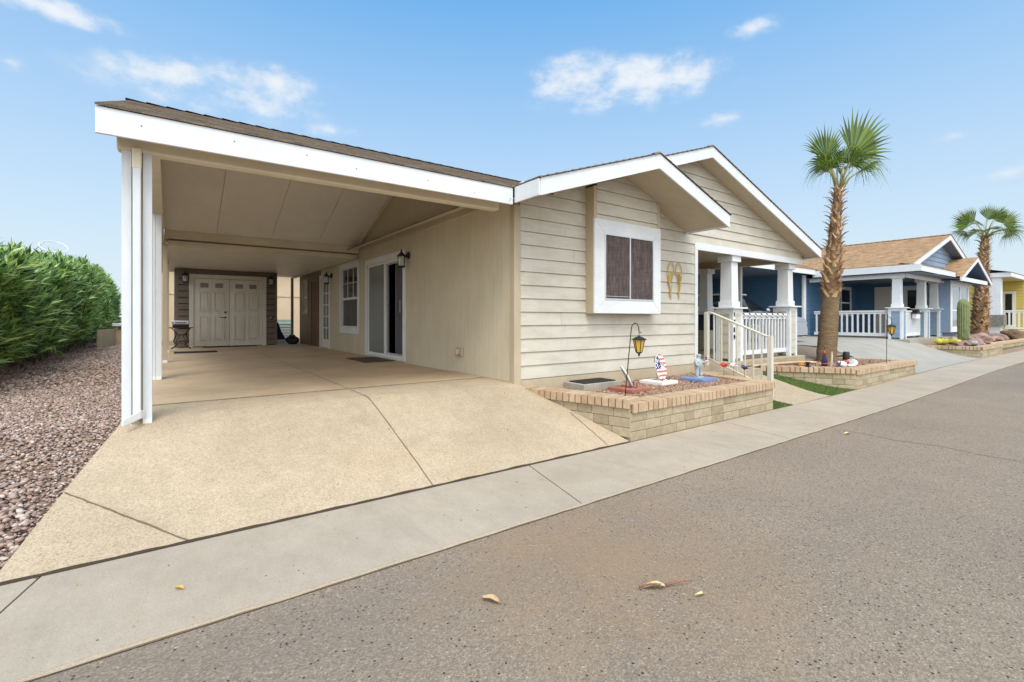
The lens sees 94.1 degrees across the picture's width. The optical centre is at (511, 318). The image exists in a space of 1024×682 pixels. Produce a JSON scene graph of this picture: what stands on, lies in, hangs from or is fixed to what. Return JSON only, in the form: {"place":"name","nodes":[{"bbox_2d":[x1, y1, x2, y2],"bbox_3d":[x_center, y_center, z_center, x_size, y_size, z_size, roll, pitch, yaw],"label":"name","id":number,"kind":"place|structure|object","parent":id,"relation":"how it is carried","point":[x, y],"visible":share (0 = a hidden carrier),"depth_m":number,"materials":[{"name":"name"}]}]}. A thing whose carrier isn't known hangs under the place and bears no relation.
{"place":"outdoors","nodes":[
{"label":"outdoors","id":0,"kind":"place"},
{"bbox_2d":[169,272,299,340],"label":"neighbor building","id":1,"kind":"structure","parent":0,"point":[283,297],"depth_m":22.93,"materials":[{"name":"beige paint"}]},
{"bbox_2d":[0,378,627,584],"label":"driveway","id":2,"kind":"structure","parent":0,"point":[214,451],"depth_m":4.04,"materials":[{"name":"beige concrete"}]},
{"bbox_2d":[0,346,629,584],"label":"slab joints","id":3,"kind":"object","parent":2,"relation":"on","point":[159,547],"visible":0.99,"depth_m":3.18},
{"bbox_2d":[153,377,477,404],"bbox_3d":[-2.102,0.865,5.906,4.180,0.001,0.033,0,0,-36],"label":"slab seam","id":4,"kind":"object","parent":2,"relation":"on","point":[298,392],"visible":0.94,"depth_m":5.61,"materials":[{"name":"brown concrete"}]},
{"bbox_2d":[152,343,481,405],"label":"carport floor","id":5,"kind":"structure","parent":0,"point":[224,373],"depth_m":7.60,"materials":[{"name":"beige concrete"}]},
{"bbox_2d":[169,327,192,348],"bbox_3d":[-9.688,0.562,13.961,0.580,0.634,0.420,0,0,-36],"label":"side table","id":6,"kind":"object","parent":5,"relation":"on","point":[183,336],"visible":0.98,"depth_m":13.86,"materials":[{"name":"black metal"}]},
{"bbox_2d":[172,320,189,326],"bbox_3d":[-9.684,0.140,13.938,0.420,0.200,0.322,0,0,-36],"label":"portable grill","id":7,"kind":"object","parent":6,"relation":"on","point":[180,323],"visible":0.98,"depth_m":13.85,"materials":[{"name":"silver metal"}]},
{"bbox_2d":[174,350,217,353],"bbox_3d":[-8.228,0.858,12.406,0.930,0.016,0.550,0,0,-36],"label":"floor mat","id":8,"kind":"object","parent":5,"relation":"on","point":[195,351],"visible":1,"depth_m":12.44,"materials":[{"name":"rubber"}]},
{"bbox_2d":[174,268,276,347],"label":"storage shed","id":9,"kind":"structure","parent":5,"relation":"on","point":[224,308],"depth_m":15.13,"materials":[{"name":"beige wood"}]},
{"bbox_2d":[182,271,188,282],"bbox_3d":[-9.869,-1.268,14.399,0.187,0.363,0.236,0,0,-36],"label":"wall lantern","id":10,"kind":"object","parent":9,"relation":"attached to","point":[185,275],"depth_m":14.34,"materials":[{"name":"black metal"}]},
{"bbox_2d":[194,278,228,346],"bbox_3d":[-9.384,-0.200,14.907,0.930,2.100,0.101,0,0,-36],"label":"door","id":11,"kind":"structure","parent":9,"relation":"in","point":[211,296],"depth_m":14.91,"materials":[{"name":"paint"}]},
{"bbox_2d":[229,280,261,345],"bbox_3d":[-8.630,-0.200,15.468,0.930,2.100,0.072,0,0,-36],"label":"door","id":12,"kind":"structure","parent":9,"relation":"in","point":[245,296],"depth_m":15.46,"materials":[{"name":"paint"}]},
{"bbox_2d":[268,275,273,285],"bbox_3d":[-7.971,-1.268,15.768,0.187,0.363,0.236,0,0,-36],"label":"wall lantern","id":13,"kind":"object","parent":9,"relation":"attached to","point":[271,279],"depth_m":15.70,"materials":[{"name":"black metal"}]},
{"bbox_2d":[203,345,255,347],"bbox_3d":[-8.829,0.859,14.932,1.450,0.014,0.350,0,0,-36],"label":"threshold mat","id":14,"kind":"object","parent":5,"relation":"on","point":[229,346],"visible":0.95,"depth_m":14.76,"materials":[{"name":"rubber"}]},
{"bbox_2d":[277,322,284,339],"bbox_3d":[-8.384,0.411,17.145,0.416,0.658,0.220,0,0,-36],"label":"folded lounger","id":15,"kind":"object","parent":5,"relation":"on","point":[280,335],"visible":0.51,"depth_m":17.06,"materials":[{"name":"blue fabric"}]},
{"bbox_2d":[277,339,286,342],"bbox_3d":[-8.419,0.810,17.595,0.570,0.120,0.410,0,0,-36],"label":"storage box","id":16,"kind":"object","parent":5,"relation":"on","point":[282,341],"visible":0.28,"depth_m":17.39,"materials":[{"name":"black plastic"}]},
{"bbox_2d":[286,334,298,343],"bbox_3d":[-7.649,0.700,16.611,0.443,0.341,0.531,0,0,-28],"label":"black bag","id":17,"kind":"object","parent":5,"relation":"on","point":[292,339],"visible":1,"depth_m":16.44,"materials":[{"name":"plastic"}]},
{"bbox_2d":[346,357,394,362],"bbox_3d":[-3.011,0.861,10.097,0.630,0.013,1.200,0,0,-36],"label":"door mat","id":18,"kind":"object","parent":5,"relation":"on","point":[367,359],"depth_m":10.03,"materials":[{"name":"brown fabric"}]},
{"bbox_2d":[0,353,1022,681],"bbox_3d":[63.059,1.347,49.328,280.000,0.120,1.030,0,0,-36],"label":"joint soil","id":19,"kind":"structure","parent":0,"point":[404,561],"depth_m":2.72,"materials":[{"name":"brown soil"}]},
{"bbox_2d":[0,350,1023,681],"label":"sidewalk","id":20,"kind":"structure","parent":0,"point":[54,620],"depth_m":3.00,"materials":[{"name":"grey concrete"}]},
{"bbox_2d":[11,362,1021,681],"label":"kerb lip","id":21,"kind":"object","parent":20,"relation":"attached to","point":[59,668],"visible":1,"depth_m":2.57,"materials":[{"name":"grey concrete"}]},
{"bbox_2d":[0,333,1023,568],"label":"yard","id":22,"kind":"structure","parent":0,"point":[1004,351],"depth_m":3.52,"materials":[{"name":"gravel"}]},
{"bbox_2d":[35,240,68,252],"bbox_3d":[-15.467,-0.891,15.992,0.880,3.523,0.620,0,0,-36],"label":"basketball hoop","id":23,"kind":"object","parent":22,"relation":"on","point":[47,250],"visible":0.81,"depth_m":15.99,"materials":[{"name":"white metal"}]},
{"bbox_2d":[0,342,121,569],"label":"gravel","id":24,"kind":"structure","parent":22,"relation":"on","point":[29,407],"depth_m":4.31,"materials":[{"name":"gravel"}]},
{"bbox_2d":[0,236,121,367],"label":"oleander hedge","id":25,"kind":"object","parent":22,"relation":"on","point":[55,301],"visible":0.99,"depth_m":9.62,"materials":[{"name":"green plant"}]},
{"bbox_2d":[97,323,121,347],"bbox_3d":[-12.895,0.535,16.070,1.209,0.770,2.558,0,0,-30],"label":"block enclosure","id":26,"kind":"object","parent":22,"relation":"on","point":[108,337],"visible":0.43,"depth_m":15.72,"materials":[{"name":"beige concrete"}]},
{"bbox_2d":[277,319,290,338],"bbox_3d":[-9.217,0.445,19.103,0.700,0.850,0.630,0,0,-36],"label":"air conditioner","id":27,"kind":"object","parent":22,"relation":"on","point":[285,326],"visible":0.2,"depth_m":18.91,"materials":[{"name":"white plastic"}]},
{"bbox_2d":[94,97,822,426],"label":"beige house","id":28,"kind":"structure","parent":22,"relation":"on","point":[557,279],"depth_m":7.80,"materials":[{"name":"beige wood"}]},
{"bbox_2d":[303,279,307,313],"bbox_3d":[-7.041,-0.745,16.289,0.062,1.170,0.660,0,0,-36],"label":"window","id":29,"kind":"structure","parent":28,"relation":"in","point":[304,281],"depth_m":16.44,"materials":[{"name":"brown plastic"}]},
{"bbox_2d":[310,278,318,346],"bbox_3d":[-6.294,-0.205,15.262,0.072,2.150,1.040,0,0,-36],"label":"brown door","id":30,"kind":"structure","parent":28,"relation":"in","point":[315,285],"depth_m":15.23,"materials":[{"name":"brown wood"}]},
{"bbox_2d":[319,273,329,348],"bbox_3d":[-5.588,-0.230,14.292,0.082,2.200,1.140,0,0,-36],"label":"side door","id":31,"kind":"structure","parent":28,"relation":"in","point":[325,287],"depth_m":14.41,"materials":[{"name":"paint"}]},
{"bbox_2d":[323,271,331,283],"bbox_3d":[-5.263,-1.169,13.589,0.236,0.363,0.187,0,0,-36],"label":"wall lantern","id":32,"kind":"object","parent":28,"relation":"attached to","point":[326,276],"depth_m":13.54,"materials":[{"name":"black metal"}]},
{"bbox_2d":[339,259,358,333],"bbox_3d":[-4.204,-0.550,12.362,0.068,1.840,1.610,0,0,-36],"label":"window","id":33,"kind":"structure","parent":28,"relation":"in","point":[349,277],"depth_m":12.47,"materials":[{"name":"white plastic"}]},
{"bbox_2d":[365,249,405,360],"bbox_3d":[-2.709,-0.270,10.419,0.220,2.220,2.350,0,0,-36],"label":"sliding door","id":34,"kind":"structure","parent":28,"relation":"in","point":[377,276],"depth_m":10.45,"materials":[{"name":"grey glass"}]},
{"bbox_2d":[397,249,409,267],"bbox_3d":[-2.115,-1.169,9.226,0.236,0.363,0.187,0,0,-36],"label":"wall lantern","id":35,"kind":"object","parent":28,"relation":"attached to","point":[401,255],"depth_m":9.17,"materials":[{"name":"black metal"}]},
{"bbox_2d":[593,218,660,313],"bbox_3d":[1.863,-0.798,7.580,1.570,1.424,0.040,0,0,-36],"label":"window","id":36,"kind":"structure","parent":28,"relation":"in","point":[626,257],"depth_m":7.53,"materials":[{"name":"metal"}]},
{"bbox_2d":[668,262,681,297],"bbox_3d":[2.918,-0.679,8.535,0.414,0.668,0.016,0,0,-36],"label":"wall ornament","id":37,"kind":"object","parent":28,"relation":"attached to","point":[678,276],"depth_m":8.52,"materials":[{"name":"gold metal"}]},
{"bbox_2d":[743,312,783,317],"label":"string lights","id":38,"kind":"object","parent":28,"relation":"attached to","point":[761,314],"visible":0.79,"depth_m":10.51},
{"bbox_2d":[525,371,774,441],"bbox_3d":[2.225,1.167,7.046,4.162,0.488,1.632,0,0,-36],"label":"planter","id":39,"kind":"object","parent":22,"relation":"on","point":[632,418],"visible":0.88,"depth_m":6.01,"materials":[{"name":"beige brick"}]},
{"bbox_2d":[625,323,646,395],"bbox_3d":[1.499,0.533,5.784,0.311,0.976,0.160,0,0,-36],"label":"shepherd hook lantern","id":40,"kind":"object","parent":39,"relation":"on","point":[638,341],"visible":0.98,"depth_m":5.78,"materials":[{"name":"black metal"}]},
{"bbox_2d":[720,362,730,366],"bbox_3d":[3.664,0.880,8.176,0.175,0.259,0.175,0,0,29],"label":"bird ornament","id":41,"kind":"object","parent":39,"relation":"on","point":[722,364],"visible":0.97,"depth_m":8.14,"materials":[{"name":"red plastic"}]},
{"bbox_2d":[729,362,740,366],"bbox_3d":[3.816,0.880,8.131,0.175,0.259,0.175,0,0,39],"label":"bird ornament","id":42,"kind":"object","parent":39,"relation":"on","point":[733,365],"visible":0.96,"depth_m":8.11,"materials":[{"name":"white plastic"}]},
{"label":"planter soil","id":43,"kind":"structure","parent":39,"relation":"in","visible":0},
{"bbox_2d":[562,373,740,396],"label":"planter gravel","id":44,"kind":"structure","parent":43,"relation":"on","point":[680,385],"depth_m":7.16,"materials":[{"name":"brown gravel"}]},
{"bbox_2d":[564,378,620,390],"bbox_3d":[1.192,0.975,7.031,0.760,0.151,0.410,0,0,-36],"label":"vault box","id":45,"kind":"object","parent":44,"relation":"on","point":[591,384],"visible":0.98,"depth_m":6.87,"materials":[{"name":"concrete"}]},
{"bbox_2d":[608,384,649,393],"bbox_3d":[1.645,0.984,6.711,0.420,0.050,0.420,0,0,-39],"label":"paver","id":46,"kind":"object","parent":44,"relation":"on","point":[631,390],"visible":0.88,"depth_m":6.61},
{"bbox_2d":[620,366,636,387],"bbox_3d":[1.640,0.838,6.711,0.230,0.357,0.260,0,0,8],"label":"white plaque","id":47,"kind":"object","parent":46,"relation":"on","point":[624,372],"visible":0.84,"depth_m":6.64,"materials":[{"name":"paint"}]},
{"bbox_2d":[639,378,677,385],"bbox_3d":[2.297,0.984,7.465,0.420,0.050,0.420,0,0,-39],"label":"paver","id":48,"kind":"object","parent":44,"relation":"on","point":[651,381],"visible":0.96,"depth_m":7.35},
{"bbox_2d":[654,354,669,380],"bbox_3d":[2.341,0.768,7.462,0.268,0.429,0.191,0,0,-15],"label":"flag plaque","id":49,"kind":"object","parent":48,"relation":"on","point":[660,367],"visible":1,"depth_m":7.46,"materials":[{"name":"multicoloured paint"}]},
{"bbox_2d":[680,375,716,382],"bbox_3d":[3.056,0.984,7.814,0.420,0.050,0.420,0,0,-39],"label":"paver","id":50,"kind":"object","parent":44,"relation":"on","point":[701,380],"visible":0.98,"depth_m":7.68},
{"bbox_2d":[693,354,708,377],"bbox_3d":[3.106,0.766,7.875,0.307,0.383,0.175,0,0,-36],"label":"garden statue","id":51,"kind":"object","parent":50,"relation":"on","point":[698,363],"visible":1,"depth_m":7.81,"materials":[{"name":"grey stone"}]},
{"bbox_2d":[750,375,829,404],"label":"walkway","id":52,"kind":"structure","parent":22,"relation":"on","point":[784,392],"depth_m":8.59,"materials":[{"name":"beige concrete"}]},
{"bbox_2d":[704,311,773,400],"bbox_3d":[4.084,0.660,8.655,0.081,1.620,1.224,0,0,-40],"label":"stair railing","id":53,"kind":"object","parent":52,"relation":"on","point":[770,358],"visible":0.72,"depth_m":8.64,"materials":[{"name":"beige metal"}]},
{"bbox_2d":[747,343,842,360],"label":"side yard","id":54,"kind":"structure","parent":22,"relation":"on","point":[809,352],"depth_m":12.72,"materials":[{"name":"beige concrete"}]},
{"bbox_2d":[763,372,857,408],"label":"artificial turf","id":55,"kind":"structure","parent":22,"relation":"on","point":[805,385],"depth_m":9.20,"materials":[{"name":"green plastic"}]},
{"bbox_2d":[760,357,916,389],"bbox_3d":[7.395,1.202,10.755,4.718,0.468,1.599,0,0,-36],"label":"planter","id":56,"kind":"object","parent":22,"relation":"on","point":[860,377],"visible":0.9,"depth_m":9.66,"materials":[{"name":"beige brick"}]},
{"bbox_2d":[886,317,896,362],"bbox_3d":[8.507,0.503,10.693,0.221,1.114,0.175,0,0,-36],"label":"shepherd hook lantern","id":57,"kind":"object","parent":56,"relation":"on","point":[891,327],"visible":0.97,"depth_m":10.68,"materials":[{"name":"black metal"}]},
{"label":"planter soil","id":58,"kind":"structure","parent":56,"relation":"in","visible":0},
{"bbox_2d":[758,358,888,367],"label":"planter gravel","id":59,"kind":"structure","parent":58,"relation":"on","point":[862,362],"depth_m":11.01,"materials":[{"name":"brown gravel"}]},
{"bbox_2d":[751,361,816,366],"bbox_3d":[5.940,0.984,10.469,2.103,0.070,0.191,0,0,-25],"label":"timber edging","id":60,"kind":"object","parent":59,"relation":"on","point":[788,362],"visible":0.73,"depth_m":10.61,"materials":[{"name":"brown wood"}]},
{"bbox_2d":[821,345,827,366],"bbox_3d":[6.821,0.804,10.407,0.120,0.492,0.117,0,0,-36],"label":"cone ornament","id":61,"kind":"object","parent":59,"relation":"on","point":[824,361],"visible":0.94,"depth_m":10.38,"materials":[{"name":"blue fabric"}]},
{"bbox_2d":[838,360,849,366],"bbox_3d":[7.136,0.971,10.304,0.363,0.160,0.182,0,0,-36],"label":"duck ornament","id":62,"kind":"object","parent":59,"relation":"on","point":[844,363],"visible":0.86,"depth_m":10.22,"materials":[{"name":"white paint"}]},
{"bbox_2d":[801,107,891,362],"bbox_3d":[8.134,-2.071,11.536,2.093,6.242,1.690,0,0,-36],"label":"fan palm","id":63,"kind":"object","parent":59,"relation":"in","point":[863,142],"visible":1,"depth_m":11.48,"materials":[{"name":"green plant"}]},
{"bbox_2d":[847,359,857,365],"bbox_3d":[7.559,0.981,10.631,0.252,0.149,0.587,0,0,36],"label":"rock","id":64,"kind":"object","parent":59,"relation":"on","point":[853,362],"visible":0.66,"depth_m":10.52,"materials":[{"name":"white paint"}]},
{"bbox_2d":[830,352,832,366],"bbox_3d":[6.777,0.860,10.108,0.040,0.339,0.189,0,0,39],"label":"picket ornament","id":65,"kind":"object","parent":58,"relation":"on","point":[831,362],"visible":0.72,"depth_m":10.06,"materials":[{"name":"brown wood"}]},
{"bbox_2d":[843,352,849,359],"bbox_3d":[8.355,0.940,11.921,0.150,0.240,0.150,0,0,-36],"label":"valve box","id":66,"kind":"object","parent":58,"relation":"on","point":[846,355],"visible":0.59,"depth_m":11.86,"materials":[{"name":"black plastic"}]},
{"bbox_2d":[698,233,991,344],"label":"blue house","id":67,"kind":"structure","parent":22,"relation":"on","point":[930,278],"depth_m":19.27,"materials":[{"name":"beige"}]},
{"bbox_2d":[839,286,851,315],"bbox_3d":[14.494,-0.780,21.016,2.300,1.300,0.030,0,0,-36],"label":"window","id":68,"kind":"structure","parent":67,"relation":"in","point":[845,304],"depth_m":21.32,"materials":[{"name":"black glass"}]},
{"bbox_2d":[874,287,891,332],"bbox_3d":[16.630,-0.360,21.243,0.030,2.140,0.800,0,0,-36],"label":"screen door","id":69,"kind":"structure","parent":67,"relation":"in","point":[882,295],"depth_m":21.31,"materials":[{"name":"paint"}]},
{"bbox_2d":[903,285,929,310],"bbox_3d":[17.269,-0.360,20.348,0.060,2.140,0.900,0,0,-36],"label":"door","id":70,"kind":"structure","parent":67,"relation":"in","point":[909,292],"depth_m":20.49,"materials":[{"name":"black glass"}]},
{"bbox_2d":[911,309,922,318],"bbox_3d":[15.172,-0.180,17.837,0.920,0.340,0.180,0,0,-36],"label":"mailbox","id":71,"kind":"object","parent":67,"relation":"attached to","point":[916,313],"visible":1,"depth_m":17.63,"materials":[{"name":"white paint"}]},
{"bbox_2d":[950,280,968,331],"bbox_3d":[18.815,-0.510,20.027,2.910,2.080,0.030,0,0,-36],"label":"window","id":72,"kind":"structure","parent":67,"relation":"in","point":[958,290],"depth_m":19.63,"materials":[{"name":"white glass"}]},
{"bbox_2d":[924,343,1002,357],"bbox_3d":[15.916,1.129,17.162,3.557,0.443,2.021,0,0,-36],"label":"planter","id":73,"kind":"object","parent":22,"relation":"on","point":[986,350],"visible":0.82,"depth_m":15.90,"materials":[{"name":"beige brick"}]},
{"bbox_2d":[980,337,989,341],"bbox_3d":[19.118,0.870,19.340,0.640,0.275,0.342,0,0,-4],"label":"boulder","id":74,"kind":"object","parent":22,"relation":"on","point":[985,338],"visible":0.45,"depth_m":19.27,"materials":[{"name":"brown stone"}]},
{"bbox_2d":[948,202,1023,333],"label":"fan palm","id":75,"kind":"object","parent":22,"relation":"on","point":[979,318],"visible":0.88,"depth_m":22.86,"materials":[{"name":"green plant"}]},
{"bbox_2d":[969,270,1023,332],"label":"yellow house","id":76,"kind":"structure","parent":22,"relation":"on","point":[1007,297],"depth_m":27.27,"materials":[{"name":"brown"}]},
{"bbox_2d":[1003,291,1015,326],"bbox_3d":[31.282,-0.580,30.024,0.070,2.300,0.600,0,0,-36],"label":"entry door","id":77,"kind":"structure","parent":76,"relation":"in","point":[1009,297],"depth_m":29.94,"materials":[{"name":"white wood"}]},
{"bbox_2d":[991,338,1023,349],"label":"planter","id":78,"kind":"object","parent":22,"relation":"on","point":[1012,343],"visible":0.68,"depth_m":19.99,"materials":[{"name":"beige brick"}]},
{"label":"planter soil","id":79,"kind":"structure","parent":22,"relation":"on","visible":0},
{"bbox_2d":[955,340,971,345],"bbox_3d":[15.588,0.890,16.466,0.680,0.318,0.396,0,0,-24],"label":"boulder","id":80,"kind":"object","parent":79,"relation":"on","point":[963,343],"visible":0.66,"depth_m":16.36,"materials":[{"name":"stone"}]},
{"bbox_2d":[969,341,978,345],"bbox_3d":[16.106,0.888,16.686,0.346,0.259,0.584,0,0,12],"label":"boulder","id":81,"kind":"object","parent":79,"relation":"on","point":[974,343],"visible":0.53,"depth_m":16.51,"materials":[{"name":"grey stone"}]},
{"bbox_2d":[966,339,983,344],"bbox_3d":[16.383,0.888,17.052,0.710,0.370,0.401,0,0,16],"label":"boulder","id":82,"kind":"object","parent":79,"relation":"on","point":[980,343],"visible":0.23,"depth_m":16.97,"materials":[{"name":"pink stone"}]},
{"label":"planter gravel","id":83,"kind":"object","parent":79,"relation":"on","visible":0},
{"bbox_2d":[933,338,961,345],"bbox_3d":[15.623,0.812,17.044,1.020,0.285,0.803,0,0,-36],"label":"golden cactus","id":84,"kind":"object","parent":83,"relation":"on","point":[944,341],"visible":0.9,"depth_m":16.96,"materials":[{"name":"yellow plant"}]},
{"bbox_2d":[957,299,969,340],"bbox_3d":[17.005,0.090,17.963,0.371,1.700,0.371,0,0,-36],"label":"saguaro cactus","id":85,"kind":"object","parent":83,"relation":"on","point":[963,319],"visible":0.89,"depth_m":17.85,"materials":[{"name":"green plant"}]},
{"bbox_2d":[0,0,1023,316],"label":"sky","id":86,"kind":"structure","parent":0,"point":[519,90],"materials":[{"name":"blue"}]},
{"bbox_2d":[20,362,1023,681],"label":"road","id":87,"kind":"structure","parent":0,"point":[888,594],"depth_m":2.49,"materials":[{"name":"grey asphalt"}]},
{"bbox_2d":[482,594,498,602],"bbox_3d":[-0.103,1.394,2.381,0.097,0.020,0.040,0,0,24],"label":"dry leaf","id":88,"kind":"object","parent":87,"relation":"on","point":[495,598],"visible":1,"depth_m":2.39,"materials":[{"name":"beige plant"}]},
{"bbox_2d":[644,581,665,587],"bbox_3d":[0.745,1.393,2.493,0.110,0.030,0.044,0,0,4],"label":"dry leaf","id":89,"kind":"object","parent":87,"relation":"on","point":[662,584],"visible":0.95,"depth_m":2.50,"materials":[{"name":"beige plant"}]},
{"bbox_2d":[638,580,689,587],"bbox_3d":[0.804,1.388,2.501,0.292,0.030,0.028,0,0,-10],"label":"dry twig","id":90,"kind":"object","parent":87,"relation":"on","point":[659,584],"visible":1,"depth_m":2.49,"materials":[{"name":"brown wood"}]},
{"bbox_2d":[841,430,1023,461],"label":"road crack","id":91,"kind":"object","parent":87,"relation":"on","point":[936,445],"visible":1,"depth_m":5.21,"materials":[{"name":"black asphalt"}]},
{"bbox_2d":[698,314,744,352],"bbox_3d":[5.101,0.380,11.817,1.100,0.980,0.800,0,0,-36],"label":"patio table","id":92,"kind":"object","parent":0,"point":[700,321],"visible":0.12,"depth_m":11.57,"materials":[{"name":"blue metal"}]},
{"bbox_2d":[747,336,981,373],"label":"neighbor driveway","id":93,"kind":"structure","parent":0,"point":[927,358],"depth_m":14.48,"materials":[{"name":"grey concrete"}]},
{"bbox_2d":[698,294,807,342],"bbox_3d":[7.523,-0.040,16.493,2.130,1.644,4.450,0,0,-36],"label":"parked car","id":94,"kind":"object","parent":93,"relation":"on","point":[802,328],"visible":0.17,"depth_m":15.40,"materials":[{"name":"silver metal"}]},
{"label":"neighbor lawn","id":95,"kind":"structure","parent":0,"visible":0},
{"bbox_2d":[970,334,992,341],"bbox_3d":[19.490,0.875,20.013,0.668,0.509,0.998,0,0,4],"label":"boulder","id":96,"kind":"object","parent":95,"relation":"on","point":[978,336],"visible":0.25,"depth_m":19.81,"materials":[{"name":"pink stone"}]},
{"bbox_2d":[988,334,1009,339],"bbox_3d":[22.055,0.921,21.773,0.505,0.501,0.920,0,0,-36],"label":"boulder","id":97,"kind":"object","parent":95,"relation":"on","point":[1005,336],"visible":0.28,"depth_m":21.51,"materials":[{"name":"pink stone"}]},
{"bbox_2d":[995,335,1005,340],"bbox_3d":[21.398,0.882,20.996,0.764,0.321,0.430,0,0,-36],"label":"boulder","id":98,"kind":"object","parent":95,"relation":"on","point":[1000,338],"visible":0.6,"depth_m":20.91,"materials":[{"name":"pink stone"}]},
{"bbox_2d":[1000,329,1023,339],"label":"boulder","id":99,"kind":"object","parent":95,"relation":"on","point":[1011,334],"visible":0.68,"depth_m":22.93,"materials":[{"name":"brown stone"}]}
]}

